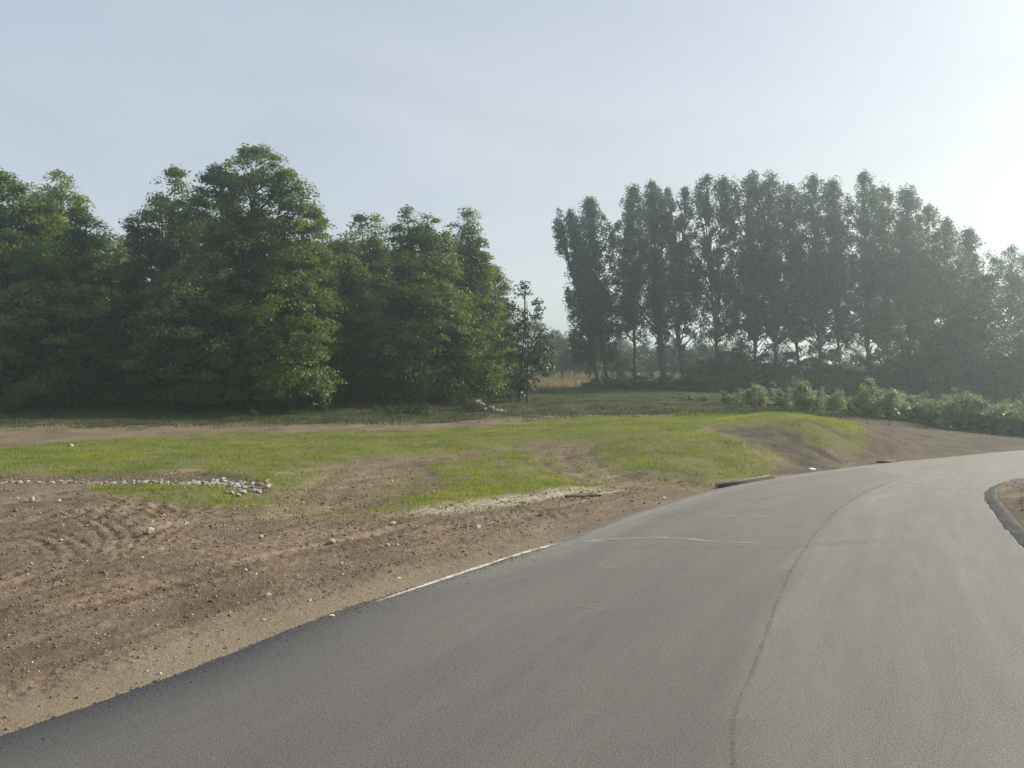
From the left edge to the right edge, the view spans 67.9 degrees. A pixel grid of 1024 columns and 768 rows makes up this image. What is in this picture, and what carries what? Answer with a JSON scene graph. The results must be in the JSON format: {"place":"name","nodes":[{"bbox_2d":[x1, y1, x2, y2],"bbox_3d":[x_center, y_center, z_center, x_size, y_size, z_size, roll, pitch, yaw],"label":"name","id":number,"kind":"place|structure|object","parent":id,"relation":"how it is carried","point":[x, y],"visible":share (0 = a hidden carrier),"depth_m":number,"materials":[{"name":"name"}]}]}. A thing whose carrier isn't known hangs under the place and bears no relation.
{"place":"outdoors","nodes":[
{"label":"outdoors","id":0,"kind":"place"},
{"bbox_2d":[0,450,1023,767],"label":"road","id":1,"kind":"structure","parent":0,"point":[866,616],"depth_m":6.60,"materials":[{"name":"grey asphalt"}]},
{"bbox_2d":[2,549,542,750],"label":"asphalt crumbs","id":2,"kind":"object","parent":1,"relation":"on","point":[176,675],"visible":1,"depth_m":6.96,"materials":[{"name":"black asphalt"}]},
{"bbox_2d":[389,545,549,596],"bbox_3d":[-0.406,2.395,9.957,0.171,0.001,3.963,0,0,36],"label":"edge line","id":3,"kind":"object","parent":1,"relation":"on","point":[474,568],"visible":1,"depth_m":9.76,"materials":[{"name":"white paint"}]},
{"bbox_2d":[586,537,749,542],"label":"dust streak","id":4,"kind":"object","parent":1,"relation":"on","point":[668,537],"visible":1,"depth_m":11.71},
{"bbox_2d":[715,475,774,487],"bbox_3d":[6.144,2.548,19.828,0.240,0.132,2.910,0,0,44],"label":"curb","id":5,"kind":"object","parent":1,"relation":"on","point":[742,481],"visible":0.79,"depth_m":19.57,"materials":[{"name":"concrete"}]},
{"bbox_2d":[0,378,1023,735],"bbox_3d":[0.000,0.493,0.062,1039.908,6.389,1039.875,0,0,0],"label":"ground","id":6,"kind":"structure","parent":0,"point":[898,442],"depth_m":13.86,"materials":[{"name":"soil"}]},
{"bbox_2d":[0,167,106,406],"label":"maple tree","id":7,"kind":"object","parent":6,"relation":"on","point":[16,263],"visible":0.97,"depth_m":47.49,"materials":[{"name":"green plant"}]},
{"bbox_2d":[4,168,135,406],"bbox_3d":[-30.974,-6.561,52.505,12.399,16.975,8.169,0,0,42],"label":"maple tree","id":8,"kind":"object","parent":6,"relation":"on","point":[80,238],"visible":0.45,"depth_m":52.14,"materials":[{"name":"green plant"}]},
{"bbox_2d":[74,230,148,403],"bbox_3d":[-31.967,-5.083,59.215,8.055,14.140,9.160,0,0,-24],"label":"maple tree","id":9,"kind":"object","parent":6,"relation":"on","point":[103,397],"visible":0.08,"depth_m":58.38,"materials":[{"name":"green plant"}]},
{"bbox_2d":[78,233,171,385],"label":"tree","id":10,"kind":"object","parent":6,"relation":"on","point":[120,240],"visible":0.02,"depth_m":68.61,"materials":[{"name":"green plant"}]},
{"bbox_2d":[0,471,264,493],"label":"swale gravel","id":11,"kind":"structure","parent":6,"relation":"on","point":[78,478],"depth_m":19.69,"materials":[{"name":"grey gravel"}]},
{"bbox_2d":[78,164,218,407],"bbox_3d":[-24.689,-6.979,53.972,10.517,17.900,10.390,0,0,0],"label":"maple tree","id":12,"kind":"object","parent":6,"relation":"on","point":[160,251],"visible":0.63,"depth_m":54.24,"materials":[{"name":"green plant"}]},
{"bbox_2d":[127,212,226,400],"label":"tree","id":13,"kind":"object","parent":6,"relation":"on","point":[159,268],"depth_m":66.40,"materials":[{"name":"green plant"}]},
{"bbox_2d":[119,143,347,408],"bbox_3d":[-17.158,-7.108,49.176,13.663,18.224,12.617,0,0,0],"label":"maple tree","id":14,"kind":"object","parent":6,"relation":"on","point":[241,298],"visible":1,"depth_m":47.80,"materials":[{"name":"green plant"}]},
{"bbox_2d":[288,218,384,404],"bbox_3d":[-13.378,-5.489,56.632,7.264,14.647,9.466,0,0,0],"label":"maple tree","id":15,"kind":"object","parent":6,"relation":"on","point":[354,274],"visible":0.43,"depth_m":57.06,"materials":[{"name":"green plant"}]},
{"bbox_2d":[326,210,401,401],"bbox_3d":[-11.575,-6.093,60.028,6.905,15.584,8.911,0,0,14],"label":"maple tree","id":16,"kind":"object","parent":6,"relation":"on","point":[375,256],"visible":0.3,"depth_m":60.42,"materials":[{"name":"green plant"}]},
{"bbox_2d":[382,403,393,414],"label":"weed","id":17,"kind":"object","parent":6,"relation":"on","point":[387,410],"visible":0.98,"depth_m":43.90,"materials":[{"name":"green plant"}]},
{"bbox_2d":[392,400,409,413],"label":"weed","id":18,"kind":"object","parent":6,"relation":"on","point":[398,406],"visible":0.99,"depth_m":44.26,"materials":[{"name":"green plant"}]},
{"bbox_2d":[334,204,491,405],"bbox_3d":[-6.745,-5.618,53.904,10.788,14.790,9.445,0,0,0],"label":"oak tree","id":19,"kind":"object","parent":6,"relation":"on","point":[419,339],"visible":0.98,"depth_m":52.79,"materials":[{"name":"green plant"}]},
{"bbox_2d":[414,401,432,414],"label":"weed","id":20,"kind":"object","parent":6,"relation":"on","point":[424,407],"visible":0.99,"depth_m":43.56,"materials":[{"name":"green plant"}]},
{"bbox_2d":[0,411,870,516],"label":"young grass","id":21,"kind":"structure","parent":6,"relation":"on","point":[216,448],"depth_m":24.88,"materials":[{"name":"green plant"}]},
{"bbox_2d":[13,429,913,522],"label":"verge sprouts","id":22,"kind":"object","parent":6,"relation":"on","point":[436,489],"visible":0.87,"depth_m":17.17,"materials":[{"name":"green plant"}]},
{"bbox_2d":[458,397,471,410],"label":"weed","id":23,"kind":"object","parent":6,"relation":"on","point":[464,404],"visible":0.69,"depth_m":46.74,"materials":[{"name":"green plant"}]},
{"bbox_2d":[434,206,512,400],"bbox_3d":[-3.201,-6.126,58.206,6.692,15.317,7.840,0,0,0],"label":"oak tree","id":24,"kind":"object","parent":6,"relation":"on","point":[476,270],"visible":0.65,"depth_m":58.28,"materials":[{"name":"green plant"}]},
{"bbox_2d":[476,263,523,394],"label":"oak tree","id":25,"kind":"object","parent":6,"relation":"on","point":[502,290],"visible":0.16,"depth_m":65.53,"materials":[{"name":"green plant"}]},
{"bbox_2d":[479,369,529,398],"bbox_3d":[-1.260,0.000,63.019,5.636,2.937,4.638,0,0,44],"label":"brush","id":26,"kind":"object","parent":6,"relation":"on","point":[509,386],"visible":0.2,"depth_m":62.33,"materials":[{"name":"green plant"}]},
{"bbox_2d":[0,451,1016,722],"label":"stone chips","id":27,"kind":"object","parent":6,"relation":"on","point":[278,537],"visible":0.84,"depth_m":11.31,"materials":[{"name":"beige stone"}]},
{"bbox_2d":[0,385,1020,435],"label":"rough grass","id":28,"kind":"structure","parent":6,"relation":"on","point":[107,406],"depth_m":45.66,"materials":[{"name":"green plant"}]},
{"bbox_2d":[0,427,1023,732],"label":"loose soil clods","id":29,"kind":"object","parent":6,"relation":"on","point":[124,601],"visible":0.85,"depth_m":11.60,"materials":[{"name":"brown soil"}]},
{"bbox_2d":[486,279,562,402],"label":"young tree","id":30,"kind":"object","parent":6,"relation":"on","point":[537,361],"visible":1,"depth_m":53.88,"materials":[{"name":"green plant"}]},
{"bbox_2d":[523,320,556,375],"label":"distant tree","id":31,"kind":"object","parent":6,"relation":"on","point":[541,326],"visible":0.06,"depth_m":188.98,"materials":[{"name":"green plant"}]},
{"bbox_2d":[528,344,564,371],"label":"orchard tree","id":32,"kind":"object","parent":6,"relation":"on","point":[557,358],"visible":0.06,"depth_m":117.61,"materials":[{"name":"green plant"}]},
{"bbox_2d":[536,329,572,375],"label":"distant tree","id":33,"kind":"object","parent":6,"relation":"on","point":[557,333],"visible":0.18,"depth_m":169.12,"materials":[{"name":"green plant"}]},
{"bbox_2d":[538,337,578,378],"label":"orchard tree","id":34,"kind":"object","parent":6,"relation":"on","point":[564,365],"visible":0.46,"depth_m":111.21,"materials":[{"name":"green plant"}]},
{"bbox_2d":[565,491,600,497],"bbox_3d":[1.522,2.399,16.444,0.908,0.112,0.159,0,0,-29],"label":"stick","id":35,"kind":"object","parent":6,"relation":"on","point":[576,495],"visible":1,"depth_m":16.39,"materials":[{"name":"brown wood"}]},
{"bbox_2d":[551,207,616,384],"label":"poplar tree","id":36,"kind":"object","parent":6,"relation":"on","point":[582,299],"visible":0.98,"depth_m":79.07,"materials":[{"name":"green plant"}]},
{"bbox_2d":[569,346,609,378],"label":"orchard tree","id":37,"kind":"object","parent":6,"relation":"on","point":[588,368],"visible":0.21,"depth_m":99.08,"materials":[{"name":"green plant"}]},
{"bbox_2d":[553,196,634,381],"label":"poplar tree","id":38,"kind":"object","parent":6,"relation":"on","point":[591,212],"visible":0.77,"depth_m":80.37,"materials":[{"name":"green plant"}]},
{"bbox_2d":[579,375,617,387],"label":"shrub","id":39,"kind":"object","parent":6,"relation":"on","point":[597,383],"visible":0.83,"depth_m":78.63,"materials":[{"name":"green plant"}]},
{"bbox_2d":[601,347,625,376],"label":"orchard tree","id":40,"kind":"object","parent":6,"relation":"on","point":[612,365],"visible":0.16,"depth_m":111.06,"materials":[{"name":"green plant"}]},
{"bbox_2d":[605,341,632,370],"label":"orchard tree","id":41,"kind":"object","parent":6,"relation":"on","point":[625,346],"visible":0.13,"depth_m":139.23,"materials":[{"name":"green plant"}]},
{"bbox_2d":[604,375,648,388],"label":"shrub","id":42,"kind":"object","parent":6,"relation":"on","point":[614,382],"visible":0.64,"depth_m":76.58,"materials":[{"name":"green plant"}]},
{"bbox_2d":[604,183,652,380],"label":"poplar tree","id":43,"kind":"object","parent":6,"relation":"on","point":[629,251],"visible":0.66,"depth_m":83.73,"materials":[{"name":"green plant"}]},
{"bbox_2d":[616,350,647,376],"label":"orchard tree","id":44,"kind":"object","parent":6,"relation":"on","point":[628,356],"visible":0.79,"depth_m":105.26,"materials":[{"name":"green plant"}]},
{"bbox_2d":[622,345,654,374],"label":"orchard tree","id":45,"kind":"object","parent":6,"relation":"on","point":[638,348],"visible":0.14,"depth_m":127.16,"materials":[{"name":"green plant"}]},
{"bbox_2d":[616,373,680,388],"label":"shrub","id":46,"kind":"object","parent":6,"relation":"on","point":[642,380],"visible":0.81,"depth_m":75.08,"materials":[{"name":"green plant"}]},
{"bbox_2d":[638,340,659,375],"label":"distant tree","id":47,"kind":"object","parent":6,"relation":"on","point":[647,344],"visible":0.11,"depth_m":179.34,"materials":[{"name":"green plant"}]},
{"bbox_2d":[641,349,669,375],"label":"orchard tree","id":48,"kind":"object","parent":6,"relation":"on","point":[650,354],"visible":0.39,"depth_m":113.22,"materials":[{"name":"green plant"}]},
{"bbox_2d":[630,179,683,381],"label":"poplar tree","id":49,"kind":"object","parent":6,"relation":"on","point":[659,285],"visible":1,"depth_m":79.64,"materials":[{"name":"green plant"}]},
{"bbox_2d":[649,347,686,377],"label":"orchard tree","id":50,"kind":"object","parent":6,"relation":"on","point":[669,356],"visible":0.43,"depth_m":107.67,"materials":[{"name":"green plant"}]},
{"bbox_2d":[644,374,699,388],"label":"shrub","id":51,"kind":"object","parent":6,"relation":"on","point":[660,378],"visible":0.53,"depth_m":75.10,"materials":[{"name":"green plant"}]},
{"bbox_2d":[644,183,720,385],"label":"poplar tree","id":52,"kind":"object","parent":6,"relation":"on","point":[684,312],"visible":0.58,"depth_m":82.48,"materials":[{"name":"green plant"}]},
{"bbox_2d":[669,349,711,374],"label":"orchard tree","id":53,"kind":"object","parent":6,"relation":"on","point":[690,359],"visible":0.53,"depth_m":103.52,"materials":[{"name":"green plant"}]},
{"bbox_2d":[671,374,713,390],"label":"shrub","id":54,"kind":"object","parent":6,"relation":"on","point":[682,380],"visible":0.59,"depth_m":74.85,"materials":[{"name":"green plant"}]},
{"bbox_2d":[684,344,710,364],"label":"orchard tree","id":55,"kind":"object","parent":6,"relation":"on","point":[697,345],"visible":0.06,"depth_m":125.53,"materials":[{"name":"green plant"}]},
{"bbox_2d":[690,335,712,354],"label":"distant tree","id":56,"kind":"object","parent":6,"relation":"on","point":[702,339],"visible":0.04,"depth_m":183.97,"materials":[{"name":"green plant"}]},
{"bbox_2d":[678,373,738,392],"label":"shrub","id":57,"kind":"object","parent":6,"relation":"on","point":[715,386],"visible":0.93,"depth_m":73.99,"materials":[{"name":"green plant"}]},
{"bbox_2d":[701,344,730,370],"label":"orchard tree","id":58,"kind":"object","parent":6,"relation":"on","point":[711,353],"visible":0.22,"depth_m":111.28,"materials":[{"name":"green plant"}]},
{"bbox_2d":[675,172,779,362],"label":"poplar tree","id":59,"kind":"object","parent":6,"relation":"on","point":[716,282],"visible":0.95,"depth_m":81.24,"materials":[{"name":"green plant"}]},
{"bbox_2d":[719,389,735,403],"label":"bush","id":60,"kind":"object","parent":6,"relation":"on","point":[723,399],"visible":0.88,"depth_m":54.92,"materials":[{"name":"green plant"}]},
{"bbox_2d":[730,387,751,404],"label":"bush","id":61,"kind":"object","parent":6,"relation":"on","point":[738,402],"visible":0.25,"depth_m":52.75,"materials":[{"name":"green plant"}]},
{"bbox_2d":[730,338,757,372],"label":"distant tree","id":62,"kind":"object","parent":6,"relation":"on","point":[733,345],"visible":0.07,"depth_m":179.20,"materials":[{"name":"green plant"}]},
{"bbox_2d":[717,341,774,392],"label":"understorey tree","id":63,"kind":"object","parent":6,"relation":"on","point":[742,359],"visible":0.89,"depth_m":75.99,"materials":[{"name":"green plant"}]},
{"bbox_2d":[714,169,791,371],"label":"poplar tree","id":64,"kind":"object","parent":6,"relation":"on","point":[757,288],"visible":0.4,"depth_m":81.58,"materials":[{"name":"green plant"}]},
{"bbox_2d":[736,380,776,407],"bbox_3d":[15.463,0.742,47.899,1.816,1.975,2.276,0,0,-25],"label":"bush","id":65,"kind":"object","parent":6,"relation":"on","point":[750,396],"visible":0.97,"depth_m":47.54,"materials":[{"name":"plant"}]},
{"bbox_2d":[747,352,785,393],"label":"understorey tree","id":66,"kind":"object","parent":6,"relation":"on","point":[762,356],"visible":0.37,"depth_m":79.31,"materials":[{"name":"green plant"}]},
{"bbox_2d":[727,169,825,375],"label":"poplar tree","id":67,"kind":"object","parent":6,"relation":"on","point":[771,256],"visible":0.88,"depth_m":80.06,"materials":[{"name":"green plant"}]},
{"bbox_2d":[764,385,791,406],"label":"bush","id":68,"kind":"object","parent":6,"relation":"on","point":[778,398],"visible":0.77,"depth_m":49.76,"materials":[{"name":"green plant"}]},
{"bbox_2d":[766,340,800,377],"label":"distant tree","id":69,"kind":"object","parent":6,"relation":"on","point":[785,347],"visible":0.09,"depth_m":179.55,"materials":[{"name":"green plant"}]},
{"bbox_2d":[763,350,820,397],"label":"understorey tree","id":70,"kind":"object","parent":6,"relation":"on","point":[793,369],"visible":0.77,"depth_m":76.43,"materials":[{"name":"green plant"}]},
{"bbox_2d":[765,182,828,381],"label":"poplar tree","id":71,"kind":"object","parent":6,"relation":"on","point":[789,188],"visible":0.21,"depth_m":84.09,"materials":[{"name":"green plant"}]},
{"bbox_2d":[786,377,824,409],"bbox_3d":[17.687,0.671,45.876,1.959,2.212,1.865,0,0,-8],"label":"bush","id":72,"kind":"object","parent":6,"relation":"on","point":[803,400],"visible":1,"depth_m":45.49,"materials":[{"name":"plant"}]},
{"bbox_2d":[792,356,832,395],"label":"understorey tree","id":73,"kind":"object","parent":6,"relation":"on","point":[811,365],"visible":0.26,"depth_m":78.79,"materials":[{"name":"green plant"}]},
{"bbox_2d":[771,172,855,375],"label":"poplar tree","id":74,"kind":"object","parent":6,"relation":"on","point":[815,259],"visible":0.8,"depth_m":80.98,"materials":[{"name":"green plant"}]},
{"bbox_2d":[802,339,833,373],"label":"distant tree","id":75,"kind":"object","parent":6,"relation":"on","point":[817,352],"visible":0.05,"depth_m":179.32,"materials":[{"name":"green plant"}]},
{"bbox_2d":[809,386,829,408],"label":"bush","id":76,"kind":"object","parent":6,"relation":"on","point":[818,394],"visible":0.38,"depth_m":49.76,"materials":[{"name":"green plant"}]},
{"bbox_2d":[807,347,862,398],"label":"understorey tree","id":77,"kind":"object","parent":6,"relation":"on","point":[835,378],"visible":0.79,"depth_m":76.13,"materials":[{"name":"green plant"}]},
{"bbox_2d":[820,388,851,410],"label":"bush","id":78,"kind":"object","parent":6,"relation":"on","point":[834,404],"visible":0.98,"depth_m":46.60,"materials":[{"name":"plant"}]},
{"bbox_2d":[808,175,866,370],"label":"poplar tree","id":79,"kind":"object","parent":6,"relation":"on","point":[833,186],"visible":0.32,"depth_m":83.61,"materials":[{"name":"green plant"}]},
{"bbox_2d":[835,391,860,412],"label":"bush","id":80,"kind":"object","parent":6,"relation":"on","point":[849,407],"visible":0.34,"depth_m":48.84,"materials":[{"name":"green plant"}]},
{"bbox_2d":[842,340,873,374],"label":"distant tree","id":81,"kind":"object","parent":6,"relation":"on","point":[861,351],"visible":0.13,"depth_m":179.70,"materials":[{"name":"green plant"}]},
{"bbox_2d":[842,356,877,396],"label":"understorey tree","id":82,"kind":"object","parent":6,"relation":"on","point":[860,359],"visible":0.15,"depth_m":78.48,"materials":[{"name":"green plant"}]},
{"bbox_2d":[847,383,882,416],"bbox_3d":[20.372,0.995,43.797,2.071,2.068,1.970,0,0,-24],"label":"bush","id":83,"kind":"object","parent":6,"relation":"on","point":[858,403],"visible":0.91,"depth_m":43.49,"materials":[{"name":"plant"}]},
{"bbox_2d":[827,169,907,366],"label":"poplar tree","id":84,"kind":"object","parent":6,"relation":"on","point":[865,278],"visible":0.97,"depth_m":80.88,"materials":[{"name":"green plant"}]},
{"bbox_2d":[829,180,927,365],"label":"poplar tree","id":85,"kind":"object","parent":6,"relation":"on","point":[887,196],"visible":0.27,"depth_m":83.61,"materials":[{"name":"green plant"}]},
{"bbox_2d":[853,349,915,396],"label":"understorey tree","id":86,"kind":"object","parent":6,"relation":"on","point":[879,370],"visible":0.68,"depth_m":75.26,"materials":[{"name":"green plant"}]},
{"bbox_2d":[861,375,916,419],"bbox_3d":[21.451,0.907,44.017,3.458,2.814,2.693,0,0,-28],"label":"bush","id":87,"kind":"object","parent":6,"relation":"on","point":[890,403],"visible":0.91,"depth_m":43.43,"materials":[{"name":"plant"}]},
{"bbox_2d":[880,337,928,397],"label":"understorey tree","id":88,"kind":"object","parent":6,"relation":"on","point":[906,343],"visible":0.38,"depth_m":76.87,"materials":[{"name":"green plant"}]},
{"bbox_2d":[872,183,942,384],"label":"poplar tree","id":89,"kind":"object","parent":6,"relation":"on","point":[913,320],"visible":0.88,"depth_m":81.90,"materials":[{"name":"green plant"}]},
{"bbox_2d":[897,391,931,421],"bbox_3d":[23.778,1.446,45.056,1.960,2.132,2.456,0,0,28],"label":"bush","id":90,"kind":"object","parent":6,"relation":"on","point":[916,413],"visible":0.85,"depth_m":44.57,"materials":[{"name":"green plant"}]},
{"bbox_2d":[894,203,963,353],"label":"poplar tree","id":91,"kind":"object","parent":6,"relation":"on","point":[940,297],"visible":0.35,"depth_m":83.42,"materials":[{"name":"green plant"}]},
{"bbox_2d":[919,395,952,426],"bbox_3d":[24.646,1.676,44.035,1.769,2.099,1.859,0,0,38],"label":"bush","id":92,"kind":"object","parent":6,"relation":"on","point":[930,417],"visible":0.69,"depth_m":43.98,"materials":[{"name":"green plant"}]},
{"bbox_2d":[928,216,985,346],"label":"poplar tree","id":93,"kind":"object","parent":6,"relation":"on","point":[950,291],"visible":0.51,"depth_m":82.94,"materials":[{"name":"green plant"}]},
{"bbox_2d":[932,387,990,429],"bbox_3d":[25.427,1.518,43.072,3.011,2.743,3.060,0,0,15],"label":"bush","id":94,"kind":"object","parent":6,"relation":"on","point":[949,411],"visible":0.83,"depth_m":42.63,"materials":[{"name":"green plant"}]},
{"bbox_2d":[949,226,999,353],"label":"poplar tree","id":95,"kind":"object","parent":6,"relation":"on","point":[967,243],"visible":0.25,"depth_m":85.26,"materials":[{"name":"green plant"}]},
{"bbox_2d":[926,274,1023,402],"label":"maple tree","id":96,"kind":"object","parent":6,"relation":"on","point":[972,331],"visible":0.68,"depth_m":72.52,"materials":[{"name":"green plant"}]},
{"bbox_2d":[961,391,1016,434],"bbox_3d":[26.190,1.665,41.861,2.496,2.620,2.623,0,0,7],"label":"bush","id":97,"kind":"object","parent":6,"relation":"on","point":[979,419],"visible":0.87,"depth_m":41.75,"materials":[{"name":"green plant"}]},
{"bbox_2d":[970,342,1023,407],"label":"understorey tree","id":98,"kind":"object","parent":6,"relation":"on","point":[1011,382],"visible":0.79,"depth_m":69.69,"materials":[{"name":"green plant"}]},
{"bbox_2d":[979,332,1023,402],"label":"understorey tree","id":99,"kind":"object","parent":6,"relation":"on","point":[1011,358],"visible":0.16,"depth_m":70.68,"materials":[{"name":"green plant"}]},
{"bbox_2d":[983,394,1023,434],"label":"bush","id":100,"kind":"object","parent":6,"relation":"on","point":[999,408],"visible":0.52,"depth_m":41.09,"materials":[{"name":"green plant"}]},
{"bbox_2d":[984,244,1023,357],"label":"poplar tree","id":101,"kind":"object","parent":6,"relation":"on","point":[1014,281],"visible":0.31,"depth_m":87.41,"materials":[{"name":"green plant"}]},
{"bbox_2d":[984,478,1023,548],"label":"kerb","id":102,"kind":"structure","parent":6,"relation":"on","point":[1007,519],"depth_m":14.11,"materials":[{"name":"concrete"}]},
{"bbox_2d":[994,399,1022,412],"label":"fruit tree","id":103,"kind":"object","parent":6,"relation":"on","point":[1018,402],"visible":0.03,"depth_m":44.15,"materials":[{"name":"green plant"}]},
{"bbox_2d":[995,401,1023,435],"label":"bush","id":104,"kind":"object","parent":6,"relation":"on","point":[1018,416],"visible":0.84,"depth_m":40.85,"materials":[{"name":"green plant"}]},
{"bbox_2d":[0,0,1023,375],"label":"sky","id":105,"kind":"structure","parent":0,"point":[513,112],"materials":[{"name":"blue"}]},
{"bbox_2d":[528,372,757,387],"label":"dry grass","id":106,"kind":"structure","parent":0,"point":[556,380],"depth_m":97.33,"materials":[{"name":"beige plant"}]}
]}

